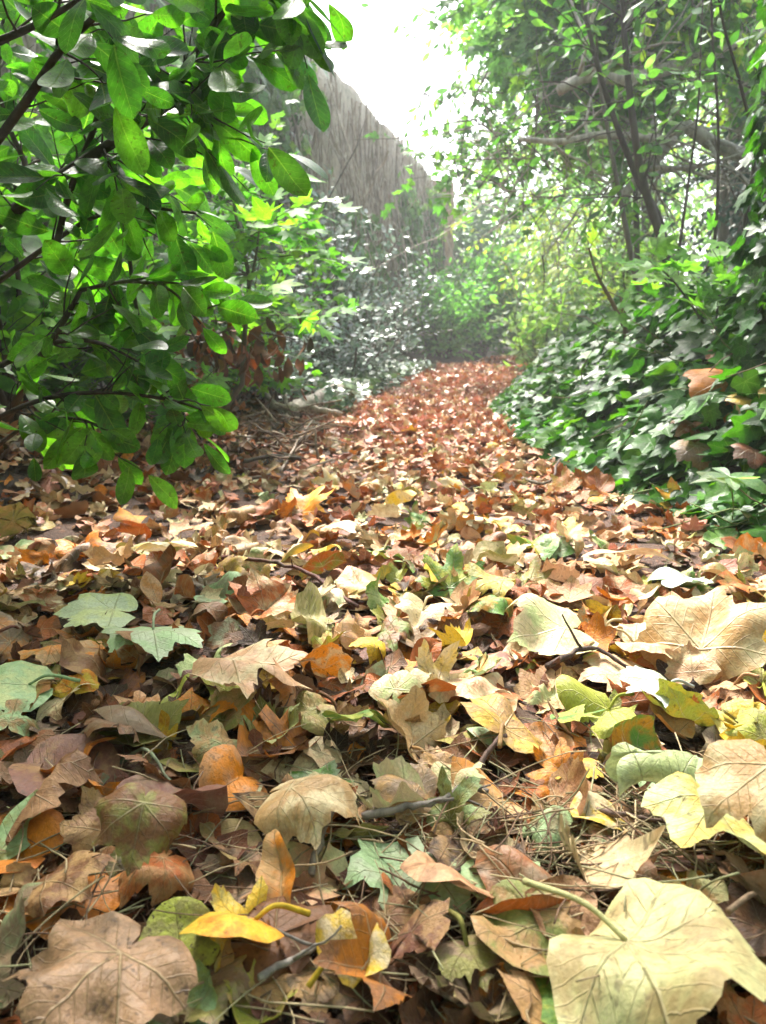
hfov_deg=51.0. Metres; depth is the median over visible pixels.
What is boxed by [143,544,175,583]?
fallen leaf
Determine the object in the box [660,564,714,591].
fallen leaf
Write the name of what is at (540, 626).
fallen leaf
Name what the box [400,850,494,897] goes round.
fallen leaf
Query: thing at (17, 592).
fallen leaf
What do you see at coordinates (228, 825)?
fallen leaf
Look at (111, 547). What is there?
fallen leaf
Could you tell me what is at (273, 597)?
fallen leaf
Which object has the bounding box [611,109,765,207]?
dead bough
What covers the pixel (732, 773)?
fallen leaf
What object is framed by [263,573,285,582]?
fallen leaf
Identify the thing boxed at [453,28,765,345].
woodland
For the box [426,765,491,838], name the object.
fallen leaf
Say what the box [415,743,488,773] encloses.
fallen leaf
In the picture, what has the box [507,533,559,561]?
fallen leaf
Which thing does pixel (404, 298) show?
silver shrub
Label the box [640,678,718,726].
fallen leaf
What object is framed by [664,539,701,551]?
fallen leaf
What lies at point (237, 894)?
fallen leaf
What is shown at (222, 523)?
fallen leaf
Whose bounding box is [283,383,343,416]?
stick
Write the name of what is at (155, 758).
twig
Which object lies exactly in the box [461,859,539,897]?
fallen leaf
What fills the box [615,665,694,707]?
fallen leaf
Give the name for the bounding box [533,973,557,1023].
fallen leaf
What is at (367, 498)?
fallen leaf
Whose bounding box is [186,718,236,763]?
fallen leaf
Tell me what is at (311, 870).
twig
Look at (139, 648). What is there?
fallen leaf
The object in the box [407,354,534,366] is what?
leaf heap
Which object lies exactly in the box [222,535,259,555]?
fallen leaf
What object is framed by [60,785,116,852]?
fallen leaf
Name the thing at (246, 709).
fallen leaf
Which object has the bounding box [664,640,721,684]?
fallen leaf
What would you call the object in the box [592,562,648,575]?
fallen leaf
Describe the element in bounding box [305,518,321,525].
fallen leaf
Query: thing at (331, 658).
fallen leaf
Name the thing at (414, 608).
fallen leaf
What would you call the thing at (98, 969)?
fallen leaf
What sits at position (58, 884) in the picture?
fallen leaf
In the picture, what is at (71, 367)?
lobed shrub
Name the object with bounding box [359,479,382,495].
fallen leaf
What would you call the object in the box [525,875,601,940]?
fallen leaf
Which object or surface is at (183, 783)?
fallen leaf
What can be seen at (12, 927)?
fallen leaf
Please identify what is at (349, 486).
fallen leaf
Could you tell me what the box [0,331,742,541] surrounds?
ground
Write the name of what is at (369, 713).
fallen leaf
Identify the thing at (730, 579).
fallen leaf
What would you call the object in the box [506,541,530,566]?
fallen leaf
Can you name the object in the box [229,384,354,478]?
brush
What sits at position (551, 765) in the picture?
fallen leaf
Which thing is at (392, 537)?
fallen leaf
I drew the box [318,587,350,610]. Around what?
fallen leaf
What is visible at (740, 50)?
tree
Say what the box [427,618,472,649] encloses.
fallen leaf
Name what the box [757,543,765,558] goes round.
fallen leaf
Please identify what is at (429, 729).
fallen leaf
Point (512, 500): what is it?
fallen leaf
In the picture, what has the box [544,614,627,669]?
twig
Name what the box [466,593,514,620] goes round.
fallen leaf
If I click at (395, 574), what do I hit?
fallen leaf
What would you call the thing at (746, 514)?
fallen leaf
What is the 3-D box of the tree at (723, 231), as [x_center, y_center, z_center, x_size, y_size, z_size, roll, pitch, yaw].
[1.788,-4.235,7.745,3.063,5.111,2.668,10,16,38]
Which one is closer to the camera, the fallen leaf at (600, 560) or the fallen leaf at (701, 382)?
the fallen leaf at (600, 560)
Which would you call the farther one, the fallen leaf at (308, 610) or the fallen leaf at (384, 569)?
the fallen leaf at (384, 569)
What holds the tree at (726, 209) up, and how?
on the ground at (12, 470)
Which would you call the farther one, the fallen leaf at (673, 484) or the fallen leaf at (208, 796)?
the fallen leaf at (673, 484)
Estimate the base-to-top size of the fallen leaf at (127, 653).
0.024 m
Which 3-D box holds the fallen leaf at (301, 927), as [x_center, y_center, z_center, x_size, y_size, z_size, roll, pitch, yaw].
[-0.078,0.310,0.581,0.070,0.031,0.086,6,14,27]
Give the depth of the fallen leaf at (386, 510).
1.97 m
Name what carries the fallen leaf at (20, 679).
on the leaf litter at (474, 462)
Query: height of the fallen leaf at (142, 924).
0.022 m
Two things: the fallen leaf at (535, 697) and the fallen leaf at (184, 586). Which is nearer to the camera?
the fallen leaf at (535, 697)
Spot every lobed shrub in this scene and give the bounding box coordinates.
[0,242,234,424]
[26,40,300,335]
[116,192,387,405]
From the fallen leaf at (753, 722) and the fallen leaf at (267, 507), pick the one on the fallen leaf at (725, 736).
the fallen leaf at (753, 722)
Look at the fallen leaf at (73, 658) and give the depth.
1.00 m
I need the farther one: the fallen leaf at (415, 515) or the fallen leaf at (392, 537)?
the fallen leaf at (415, 515)
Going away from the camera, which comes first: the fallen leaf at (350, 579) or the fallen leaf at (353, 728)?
the fallen leaf at (353, 728)
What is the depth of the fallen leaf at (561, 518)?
1.98 m
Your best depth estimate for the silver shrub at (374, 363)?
5.96 m
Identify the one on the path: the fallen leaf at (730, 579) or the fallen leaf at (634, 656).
the fallen leaf at (634, 656)
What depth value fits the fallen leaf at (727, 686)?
0.97 m
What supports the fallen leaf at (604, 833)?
on the leaf litter at (474, 462)
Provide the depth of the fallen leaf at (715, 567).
1.46 m
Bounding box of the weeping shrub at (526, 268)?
[443,128,626,357]
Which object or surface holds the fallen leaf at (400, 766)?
on the leaf litter at (474, 462)
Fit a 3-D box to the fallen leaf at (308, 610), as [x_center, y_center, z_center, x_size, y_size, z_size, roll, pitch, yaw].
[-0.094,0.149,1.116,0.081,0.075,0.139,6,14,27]
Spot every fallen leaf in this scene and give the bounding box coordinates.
[0,502,37,538]
[0,539,34,558]
[0,585,43,598]
[0,600,46,612]
[0,611,32,662]
[0,618,41,637]
[0,660,80,711]
[0,662,60,711]
[0,698,39,735]
[0,734,36,760]
[0,789,40,859]
[0,808,64,873]
[0,861,47,895]
[0,882,43,1008]
[1,911,197,1023]
[4,869,120,939]
[5,560,39,579]
[5,748,104,844]
[8,733,119,812]
[10,638,41,659]
[16,542,89,580]
[16,549,57,569]
[18,640,111,665]
[19,576,56,599]
[25,850,117,917]
[31,583,66,594]
[40,734,117,773]
[50,669,99,697]
[53,593,137,628]
[54,530,102,560]
[55,535,80,542]
[59,637,106,685]
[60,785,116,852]
[77,688,107,723]
[80,700,151,747]
[84,779,119,795]
[87,535,133,565]
[89,844,170,877]
[91,782,187,876]
[94,705,184,745]
[98,698,189,746]
[101,540,121,552]
[101,608,203,661]
[105,573,129,592]
[113,520,151,541]
[113,631,146,676]
[116,542,150,554]
[116,644,184,668]
[116,773,228,817]
[117,751,198,788]
[118,849,193,909]
[130,922,145,945]
[131,541,197,550]
[138,897,219,967]
[140,571,162,602]
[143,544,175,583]
[146,959,217,1023]
[152,954,252,1023]
[160,674,189,703]
[173,574,195,600]
[175,643,231,677]
[177,669,201,698]
[179,902,310,942]
[183,848,261,905]
[184,550,217,568]
[186,638,314,698]
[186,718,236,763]
[188,601,227,622]
[192,573,219,585]
[193,571,241,603]
[195,529,224,547]
[197,688,255,730]
[198,875,267,972]
[199,744,266,810]
[199,818,262,866]
[202,699,256,730]
[211,512,236,541]
[216,554,248,575]
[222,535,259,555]
[223,958,296,1023]
[224,613,261,624]
[225,505,255,525]
[225,585,261,601]
[225,896,334,985]
[228,566,295,626]
[228,575,247,589]
[232,791,269,817]
[235,695,299,743]
[237,704,319,757]
[240,841,352,905]
[242,547,276,571]
[247,499,281,517]
[250,973,298,1020]
[253,492,274,500]
[254,610,297,630]
[254,774,359,849]
[255,683,292,708]
[256,829,294,903]
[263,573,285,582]
[265,516,293,540]
[268,657,295,705]
[270,543,313,566]
[275,485,336,519]
[282,553,306,565]
[283,959,354,1013]
[286,574,309,590]
[289,760,353,782]
[290,581,334,644]
[296,690,335,736]
[298,549,346,579]
[299,642,352,677]
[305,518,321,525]
[306,908,390,988]
[309,771,366,823]
[310,467,339,490]
[311,544,341,554]
[311,630,346,649]
[313,901,425,1017]
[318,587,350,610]
[318,690,369,748]
[319,576,335,596]
[320,520,362,532]
[322,709,390,727]
[324,823,389,846]
[331,610,364,649]
[336,565,388,594]
[340,474,362,500]
[341,548,381,568]
[342,836,474,918]
[348,637,385,663]
[349,495,370,505]
[357,546,404,558]
[357,755,425,809]
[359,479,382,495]
[365,503,408,517]
[365,571,388,614]
[368,668,430,703]
[370,763,437,825]
[370,885,430,941]
[372,565,391,581]
[374,685,446,763]
[377,615,413,651]
[378,484,394,494]
[380,577,416,596]
[382,590,410,616]
[384,489,416,504]
[385,563,407,582]
[388,530,413,544]
[390,898,449,958]
[392,559,414,572]
[394,592,450,628]
[397,678,460,702]
[400,499,432,528]
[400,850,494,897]
[405,639,474,705]
[408,938,454,995]
[409,637,441,666]
[411,520,447,547]
[411,553,428,566]
[413,487,435,497]
[415,543,484,596]
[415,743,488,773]
[424,563,440,583]
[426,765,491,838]
[426,822,454,843]
[426,829,528,870]
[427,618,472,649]
[427,908,506,991]
[428,672,510,703]
[431,761,485,789]
[436,476,470,490]
[436,961,531,1021]
[441,612,463,621]
[450,756,587,832]
[451,566,467,575]
[460,694,544,753]
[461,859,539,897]
[463,652,501,678]
[464,516,490,529]
[464,562,515,596]
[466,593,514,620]
[466,727,505,745]
[470,876,581,975]
[471,651,514,672]
[472,540,519,565]
[473,880,569,913]
[474,481,499,493]
[475,531,505,546]
[475,845,551,891]
[485,519,520,532]
[496,927,584,1023]
[501,785,549,797]
[503,642,529,660]
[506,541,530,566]
[506,593,598,655]
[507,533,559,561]
[508,555,556,586]
[510,497,519,507]
[511,491,537,517]
[513,665,560,698]
[515,527,538,535]
[522,805,575,860]
[522,877,765,1023]
[523,683,563,713]
[525,581,547,597]
[525,738,583,785]
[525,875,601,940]
[528,721,575,757]
[533,533,574,559]
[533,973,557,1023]
[541,557,584,582]
[543,482,553,495]
[546,755,587,823]
[548,465,580,491]
[550,704,609,722]
[552,513,578,519]
[555,758,603,778]
[556,519,595,557]
[556,674,635,738]
[557,814,665,887]
[570,640,594,662]
[570,791,624,830]
[574,466,614,495]
[578,598,611,622]
[578,653,654,696]
[582,548,681,564]
[583,556,625,570]
[586,821,668,860]
[589,530,608,553]
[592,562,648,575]
[596,586,634,602]
[597,730,612,766]
[603,616,622,627]
[605,742,698,795]
[606,829,712,870]
[606,849,669,897]
[607,671,654,710]
[612,714,660,750]
[613,639,640,661]
[615,622,672,658]
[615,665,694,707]
[629,583,660,598]
[631,587,765,680]
[633,868,728,903]
[638,755,704,791]
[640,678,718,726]
[641,575,661,597]
[641,771,765,859]
[647,567,713,587]
[655,477,680,510]
[657,863,704,884]
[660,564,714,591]
[662,591,680,597]
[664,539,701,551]
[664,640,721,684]
[669,420,710,443]
[670,439,720,470]
[677,531,696,538]
[682,368,735,422]
[683,851,730,900]
[691,688,728,709]
[695,739,765,842]
[696,562,758,583]
[702,526,739,549]
[702,547,719,558]
[705,349,713,359]
[705,851,765,914]
[708,672,759,692]
[711,697,765,733]
[714,545,752,560]
[716,882,765,955]
[717,569,763,596]
[719,707,765,749]
[719,722,765,748]
[725,387,765,413]
[730,442,765,469]
[730,956,765,994]
[732,532,765,555]
[737,508,759,525]
[737,552,759,576]
[738,668,765,698]
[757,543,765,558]
[757,593,765,602]
[762,630,765,642]
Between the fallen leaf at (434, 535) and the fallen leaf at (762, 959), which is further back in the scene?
the fallen leaf at (434, 535)
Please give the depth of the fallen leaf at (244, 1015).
0.53 m
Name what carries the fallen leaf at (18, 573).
on the leaf litter at (474, 462)
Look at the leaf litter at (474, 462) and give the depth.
1.18 m
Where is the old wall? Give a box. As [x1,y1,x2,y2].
[1,0,461,388]
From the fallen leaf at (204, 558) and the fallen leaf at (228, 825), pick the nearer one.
the fallen leaf at (228, 825)
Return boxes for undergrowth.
[643,234,765,298]
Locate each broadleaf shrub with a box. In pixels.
[0,3,245,400]
[0,80,150,427]
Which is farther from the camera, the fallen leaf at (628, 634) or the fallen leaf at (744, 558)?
the fallen leaf at (744, 558)
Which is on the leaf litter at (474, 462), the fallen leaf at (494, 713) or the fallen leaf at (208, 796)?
the fallen leaf at (208, 796)
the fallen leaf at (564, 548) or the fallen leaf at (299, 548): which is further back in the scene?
the fallen leaf at (564, 548)
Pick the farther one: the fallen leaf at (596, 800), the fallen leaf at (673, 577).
the fallen leaf at (673, 577)
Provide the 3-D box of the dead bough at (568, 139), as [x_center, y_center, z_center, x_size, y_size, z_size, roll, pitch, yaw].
[1.678,-2.423,4.846,1.290,1.113,1.274,8,15,33]
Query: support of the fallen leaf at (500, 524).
on the leaf litter at (474, 462)
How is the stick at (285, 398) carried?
in the brush
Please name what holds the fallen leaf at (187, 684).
on the leaf litter at (474, 462)
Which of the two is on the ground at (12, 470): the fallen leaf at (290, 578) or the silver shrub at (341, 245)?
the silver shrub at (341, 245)
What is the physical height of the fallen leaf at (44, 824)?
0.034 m
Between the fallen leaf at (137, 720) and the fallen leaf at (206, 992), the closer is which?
the fallen leaf at (206, 992)
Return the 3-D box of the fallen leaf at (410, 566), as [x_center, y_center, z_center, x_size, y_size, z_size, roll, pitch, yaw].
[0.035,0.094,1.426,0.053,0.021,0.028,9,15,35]
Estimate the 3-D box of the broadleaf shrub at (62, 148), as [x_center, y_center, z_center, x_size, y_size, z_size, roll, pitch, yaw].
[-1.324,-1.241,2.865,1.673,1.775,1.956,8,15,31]
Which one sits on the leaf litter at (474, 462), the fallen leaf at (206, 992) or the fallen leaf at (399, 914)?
the fallen leaf at (399, 914)
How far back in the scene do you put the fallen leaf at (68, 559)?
1.48 m
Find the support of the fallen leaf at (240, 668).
on the leaf litter at (474, 462)
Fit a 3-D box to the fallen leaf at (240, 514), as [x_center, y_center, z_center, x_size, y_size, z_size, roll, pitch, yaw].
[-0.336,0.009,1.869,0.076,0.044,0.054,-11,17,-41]
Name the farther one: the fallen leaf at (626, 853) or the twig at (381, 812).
the twig at (381, 812)
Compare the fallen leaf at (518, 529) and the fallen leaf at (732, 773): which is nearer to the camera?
the fallen leaf at (732, 773)
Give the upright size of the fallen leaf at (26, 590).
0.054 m
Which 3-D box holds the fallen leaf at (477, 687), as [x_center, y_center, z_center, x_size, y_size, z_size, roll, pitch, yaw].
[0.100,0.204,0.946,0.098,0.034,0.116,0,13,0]
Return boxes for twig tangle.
[356,0,765,335]
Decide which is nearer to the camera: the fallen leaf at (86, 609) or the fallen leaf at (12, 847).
the fallen leaf at (12, 847)
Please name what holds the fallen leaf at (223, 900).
on the fallen leaf at (301, 927)
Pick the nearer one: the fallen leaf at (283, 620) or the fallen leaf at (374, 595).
the fallen leaf at (283, 620)
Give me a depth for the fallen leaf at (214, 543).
1.58 m
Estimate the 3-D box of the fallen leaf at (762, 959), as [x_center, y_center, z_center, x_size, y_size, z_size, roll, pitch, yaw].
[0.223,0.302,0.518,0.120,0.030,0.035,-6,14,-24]
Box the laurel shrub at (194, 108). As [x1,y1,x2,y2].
[0,0,366,508]
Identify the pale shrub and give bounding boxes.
[489,263,609,370]
[555,210,695,310]
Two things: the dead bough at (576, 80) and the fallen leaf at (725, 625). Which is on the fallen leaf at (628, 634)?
the fallen leaf at (725, 625)
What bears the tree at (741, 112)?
on the ground at (12, 470)
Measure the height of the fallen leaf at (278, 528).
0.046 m
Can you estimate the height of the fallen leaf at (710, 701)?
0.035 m
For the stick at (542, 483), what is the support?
on the leaf litter at (474, 462)
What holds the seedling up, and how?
on the ivy at (643, 457)
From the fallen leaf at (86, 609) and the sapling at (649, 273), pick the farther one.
the sapling at (649, 273)
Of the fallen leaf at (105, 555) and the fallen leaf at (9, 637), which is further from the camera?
the fallen leaf at (105, 555)
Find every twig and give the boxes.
[120,747,173,784]
[221,555,359,607]
[247,917,341,980]
[308,811,334,876]
[361,784,490,820]
[479,733,507,769]
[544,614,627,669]
[596,807,665,822]
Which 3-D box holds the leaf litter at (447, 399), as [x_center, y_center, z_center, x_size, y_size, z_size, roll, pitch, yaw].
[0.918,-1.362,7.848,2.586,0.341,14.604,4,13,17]
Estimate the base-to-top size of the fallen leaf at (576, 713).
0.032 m
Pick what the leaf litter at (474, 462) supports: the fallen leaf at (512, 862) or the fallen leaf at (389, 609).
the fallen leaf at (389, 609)
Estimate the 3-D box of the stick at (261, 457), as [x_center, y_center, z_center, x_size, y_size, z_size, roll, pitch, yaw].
[-0.370,-0.179,2.665,0.201,0.027,0.022,-6,14,-27]
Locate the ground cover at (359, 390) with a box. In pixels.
[245,353,436,415]
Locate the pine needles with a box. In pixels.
[0,681,765,1023]
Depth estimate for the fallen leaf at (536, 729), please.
0.85 m
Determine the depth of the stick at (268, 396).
4.10 m
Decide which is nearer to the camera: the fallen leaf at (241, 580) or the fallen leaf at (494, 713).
the fallen leaf at (494, 713)
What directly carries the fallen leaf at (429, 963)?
on the fallen leaf at (461, 999)
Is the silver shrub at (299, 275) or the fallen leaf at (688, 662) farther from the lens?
the silver shrub at (299, 275)
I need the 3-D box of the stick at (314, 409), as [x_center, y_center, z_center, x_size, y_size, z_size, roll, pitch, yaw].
[-0.382,-0.512,4.006,0.363,0.081,0.054,-1,13,-4]
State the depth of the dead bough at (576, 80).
4.61 m
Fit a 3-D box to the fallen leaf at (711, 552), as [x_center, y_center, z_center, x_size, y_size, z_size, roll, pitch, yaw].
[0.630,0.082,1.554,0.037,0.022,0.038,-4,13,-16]
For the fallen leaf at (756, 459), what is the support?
on the ivy at (643, 457)
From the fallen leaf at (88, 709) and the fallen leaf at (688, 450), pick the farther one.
the fallen leaf at (688, 450)
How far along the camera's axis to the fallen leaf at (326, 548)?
1.49 m
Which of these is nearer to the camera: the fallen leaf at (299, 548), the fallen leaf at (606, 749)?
the fallen leaf at (606, 749)
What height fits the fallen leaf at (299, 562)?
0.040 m
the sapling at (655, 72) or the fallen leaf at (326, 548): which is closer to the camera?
the fallen leaf at (326, 548)
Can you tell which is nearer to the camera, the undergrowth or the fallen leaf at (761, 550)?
the fallen leaf at (761, 550)
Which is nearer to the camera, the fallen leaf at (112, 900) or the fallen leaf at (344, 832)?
the fallen leaf at (112, 900)
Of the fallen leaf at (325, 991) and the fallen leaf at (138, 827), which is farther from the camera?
the fallen leaf at (138, 827)
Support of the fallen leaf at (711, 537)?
on the path
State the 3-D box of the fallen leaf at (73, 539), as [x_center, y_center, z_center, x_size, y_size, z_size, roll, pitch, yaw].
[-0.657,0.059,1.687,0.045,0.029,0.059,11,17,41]
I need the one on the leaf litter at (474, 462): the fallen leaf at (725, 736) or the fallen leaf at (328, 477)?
the fallen leaf at (725, 736)
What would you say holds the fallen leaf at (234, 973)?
on the leaf litter at (474, 462)
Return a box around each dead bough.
[518,14,750,196]
[556,0,765,178]
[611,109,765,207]
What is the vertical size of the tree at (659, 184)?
6.615 m
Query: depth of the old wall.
8.91 m
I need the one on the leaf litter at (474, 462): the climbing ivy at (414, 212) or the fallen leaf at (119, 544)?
the fallen leaf at (119, 544)
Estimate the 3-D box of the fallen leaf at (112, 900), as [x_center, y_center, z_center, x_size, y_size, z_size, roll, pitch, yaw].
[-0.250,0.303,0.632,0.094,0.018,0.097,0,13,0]
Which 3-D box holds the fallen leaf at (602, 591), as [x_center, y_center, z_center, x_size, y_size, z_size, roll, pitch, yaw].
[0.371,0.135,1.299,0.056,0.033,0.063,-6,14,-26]
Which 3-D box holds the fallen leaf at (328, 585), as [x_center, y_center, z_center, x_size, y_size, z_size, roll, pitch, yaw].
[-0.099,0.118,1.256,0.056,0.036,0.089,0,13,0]
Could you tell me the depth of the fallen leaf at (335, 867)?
0.66 m
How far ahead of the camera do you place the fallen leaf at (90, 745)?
0.80 m
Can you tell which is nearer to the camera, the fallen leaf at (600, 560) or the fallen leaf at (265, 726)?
the fallen leaf at (265, 726)
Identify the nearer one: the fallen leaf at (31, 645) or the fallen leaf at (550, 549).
the fallen leaf at (31, 645)
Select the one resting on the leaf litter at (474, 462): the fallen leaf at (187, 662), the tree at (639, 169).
the fallen leaf at (187, 662)
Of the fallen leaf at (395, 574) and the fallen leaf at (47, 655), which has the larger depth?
the fallen leaf at (395, 574)
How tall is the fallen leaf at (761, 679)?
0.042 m
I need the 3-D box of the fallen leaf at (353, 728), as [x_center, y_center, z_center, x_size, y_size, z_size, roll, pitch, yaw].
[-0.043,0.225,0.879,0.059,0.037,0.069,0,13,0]
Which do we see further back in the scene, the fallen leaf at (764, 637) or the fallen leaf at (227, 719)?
the fallen leaf at (764, 637)
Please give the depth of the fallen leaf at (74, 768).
0.71 m
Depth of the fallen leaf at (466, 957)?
0.55 m
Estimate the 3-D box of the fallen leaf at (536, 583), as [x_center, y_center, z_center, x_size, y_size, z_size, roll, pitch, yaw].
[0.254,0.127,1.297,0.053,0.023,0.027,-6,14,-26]
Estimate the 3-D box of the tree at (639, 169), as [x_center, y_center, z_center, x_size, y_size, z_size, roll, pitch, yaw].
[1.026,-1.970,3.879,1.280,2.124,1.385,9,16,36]
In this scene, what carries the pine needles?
on the leaf litter at (474, 462)
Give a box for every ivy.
[119,0,366,371]
[317,193,391,361]
[395,184,439,354]
[422,186,446,352]
[487,272,765,556]
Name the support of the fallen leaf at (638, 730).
on the leaf litter at (474, 462)
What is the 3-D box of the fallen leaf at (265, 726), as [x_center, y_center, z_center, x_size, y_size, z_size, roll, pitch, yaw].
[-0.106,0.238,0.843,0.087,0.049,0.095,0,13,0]
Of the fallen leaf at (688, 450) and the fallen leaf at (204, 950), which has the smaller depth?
the fallen leaf at (204, 950)
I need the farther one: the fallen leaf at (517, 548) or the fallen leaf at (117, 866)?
the fallen leaf at (517, 548)
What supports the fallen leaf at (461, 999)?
on the leaf litter at (474, 462)
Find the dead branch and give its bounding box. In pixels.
[154,253,313,404]
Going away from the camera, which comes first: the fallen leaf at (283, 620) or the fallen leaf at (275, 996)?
the fallen leaf at (275, 996)
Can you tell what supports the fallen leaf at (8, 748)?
on the leaf litter at (474, 462)
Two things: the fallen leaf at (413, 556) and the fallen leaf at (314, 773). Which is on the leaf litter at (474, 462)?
the fallen leaf at (413, 556)
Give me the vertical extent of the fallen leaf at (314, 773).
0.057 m
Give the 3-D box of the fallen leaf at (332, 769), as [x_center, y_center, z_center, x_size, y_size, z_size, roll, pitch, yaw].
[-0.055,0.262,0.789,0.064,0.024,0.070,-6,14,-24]
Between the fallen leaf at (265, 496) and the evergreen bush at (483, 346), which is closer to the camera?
the fallen leaf at (265, 496)
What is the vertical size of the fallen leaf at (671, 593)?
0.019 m
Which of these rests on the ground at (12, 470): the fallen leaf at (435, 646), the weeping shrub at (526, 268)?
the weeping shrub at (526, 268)
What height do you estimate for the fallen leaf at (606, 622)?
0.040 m
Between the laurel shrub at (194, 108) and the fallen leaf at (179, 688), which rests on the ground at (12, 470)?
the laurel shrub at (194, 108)
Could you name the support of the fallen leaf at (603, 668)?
on the leaf litter at (474, 462)
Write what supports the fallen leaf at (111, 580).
on the leaf litter at (474, 462)
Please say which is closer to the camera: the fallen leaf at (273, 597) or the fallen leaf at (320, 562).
the fallen leaf at (273, 597)
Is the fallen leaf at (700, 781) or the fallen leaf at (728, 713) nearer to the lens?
the fallen leaf at (700, 781)
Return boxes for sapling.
[125,130,367,439]
[497,0,683,302]
[547,198,664,338]
[600,0,764,288]
[602,211,753,330]
[614,0,724,291]
[648,0,755,247]
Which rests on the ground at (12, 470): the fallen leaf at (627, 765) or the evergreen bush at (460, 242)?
the evergreen bush at (460, 242)
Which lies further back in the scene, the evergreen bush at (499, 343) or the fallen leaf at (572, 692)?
the evergreen bush at (499, 343)
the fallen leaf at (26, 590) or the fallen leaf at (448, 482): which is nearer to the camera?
the fallen leaf at (26, 590)
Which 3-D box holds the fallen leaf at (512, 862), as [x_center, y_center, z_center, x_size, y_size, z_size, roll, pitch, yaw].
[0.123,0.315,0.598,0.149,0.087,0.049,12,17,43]
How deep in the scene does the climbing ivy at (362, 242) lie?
8.46 m
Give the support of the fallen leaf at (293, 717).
on the leaf litter at (474, 462)
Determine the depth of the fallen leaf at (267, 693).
0.94 m
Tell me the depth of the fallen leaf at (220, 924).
0.54 m
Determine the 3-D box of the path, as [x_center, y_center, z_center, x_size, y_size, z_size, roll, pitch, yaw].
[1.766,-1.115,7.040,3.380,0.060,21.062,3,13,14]
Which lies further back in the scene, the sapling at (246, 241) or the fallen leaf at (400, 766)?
the sapling at (246, 241)
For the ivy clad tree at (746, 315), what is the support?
on the ground at (12, 470)
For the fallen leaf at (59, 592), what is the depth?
1.36 m
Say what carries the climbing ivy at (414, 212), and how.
attached to the old wall
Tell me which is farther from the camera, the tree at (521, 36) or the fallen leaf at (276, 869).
the tree at (521, 36)
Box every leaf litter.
[0,356,551,545]
[0,398,765,1023]
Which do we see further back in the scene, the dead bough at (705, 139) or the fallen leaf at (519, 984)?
the dead bough at (705, 139)
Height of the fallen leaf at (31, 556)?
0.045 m
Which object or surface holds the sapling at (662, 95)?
on the ground at (12, 470)
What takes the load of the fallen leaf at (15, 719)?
on the leaf litter at (474, 462)
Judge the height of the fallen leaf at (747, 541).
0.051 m
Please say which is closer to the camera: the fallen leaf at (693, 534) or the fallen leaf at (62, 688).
the fallen leaf at (62, 688)
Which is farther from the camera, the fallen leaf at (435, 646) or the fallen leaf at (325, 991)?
the fallen leaf at (435, 646)
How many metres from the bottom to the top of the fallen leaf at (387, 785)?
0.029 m
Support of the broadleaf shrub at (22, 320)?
on the ground at (12, 470)
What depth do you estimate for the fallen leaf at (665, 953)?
0.49 m
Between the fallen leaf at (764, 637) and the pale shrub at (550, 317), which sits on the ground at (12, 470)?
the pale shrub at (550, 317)
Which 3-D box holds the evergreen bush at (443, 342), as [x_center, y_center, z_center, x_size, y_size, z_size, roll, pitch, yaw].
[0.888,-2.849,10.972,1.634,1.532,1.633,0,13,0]
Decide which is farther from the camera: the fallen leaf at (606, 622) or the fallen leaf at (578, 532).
the fallen leaf at (578, 532)
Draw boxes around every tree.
[360,0,756,263]
[364,71,640,284]
[425,0,765,247]
[458,74,708,266]
[480,0,712,287]
[495,121,713,337]
[586,0,765,125]
[641,99,765,284]
[678,10,763,253]
[686,0,765,152]
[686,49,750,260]
[717,0,765,427]
[729,0,765,56]
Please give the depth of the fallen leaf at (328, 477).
2.32 m
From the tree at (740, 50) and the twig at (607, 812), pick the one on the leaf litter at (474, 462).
the twig at (607, 812)
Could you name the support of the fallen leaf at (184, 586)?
on the leaf litter at (474, 462)
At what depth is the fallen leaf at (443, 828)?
0.70 m
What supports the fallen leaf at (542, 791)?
on the leaf litter at (474, 462)
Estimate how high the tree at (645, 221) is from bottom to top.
2.770 m
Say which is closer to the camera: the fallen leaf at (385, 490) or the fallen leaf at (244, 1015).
the fallen leaf at (244, 1015)
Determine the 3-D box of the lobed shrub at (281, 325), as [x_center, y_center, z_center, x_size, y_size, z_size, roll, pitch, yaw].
[-0.716,-0.976,3.826,1.116,0.968,1.030,-12,17,-42]
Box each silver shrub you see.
[192,191,349,371]
[199,272,355,403]
[267,253,452,386]
[276,165,418,361]
[332,228,476,359]
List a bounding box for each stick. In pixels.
[242,454,299,462]
[265,392,284,417]
[270,402,342,415]
[279,419,312,472]
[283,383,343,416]
[283,394,289,421]
[521,459,560,484]
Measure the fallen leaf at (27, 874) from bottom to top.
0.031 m
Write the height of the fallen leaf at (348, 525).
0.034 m
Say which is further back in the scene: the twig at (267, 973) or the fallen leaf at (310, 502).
the fallen leaf at (310, 502)
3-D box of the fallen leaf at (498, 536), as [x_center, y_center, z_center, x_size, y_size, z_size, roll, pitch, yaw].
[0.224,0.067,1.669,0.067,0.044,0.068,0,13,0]
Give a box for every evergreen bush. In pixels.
[396,244,511,359]
[422,225,547,357]
[452,180,550,345]
[489,274,559,355]
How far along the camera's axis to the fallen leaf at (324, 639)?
1.05 m
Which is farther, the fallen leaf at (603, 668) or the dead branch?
the dead branch
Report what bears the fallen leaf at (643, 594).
on the leaf litter at (474, 462)
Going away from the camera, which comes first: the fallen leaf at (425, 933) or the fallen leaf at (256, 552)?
the fallen leaf at (425, 933)
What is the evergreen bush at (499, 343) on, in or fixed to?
on the ground at (12, 470)
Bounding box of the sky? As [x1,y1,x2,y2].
[310,0,765,306]
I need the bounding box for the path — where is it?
[0,392,765,1023]
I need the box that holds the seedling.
[692,467,765,519]

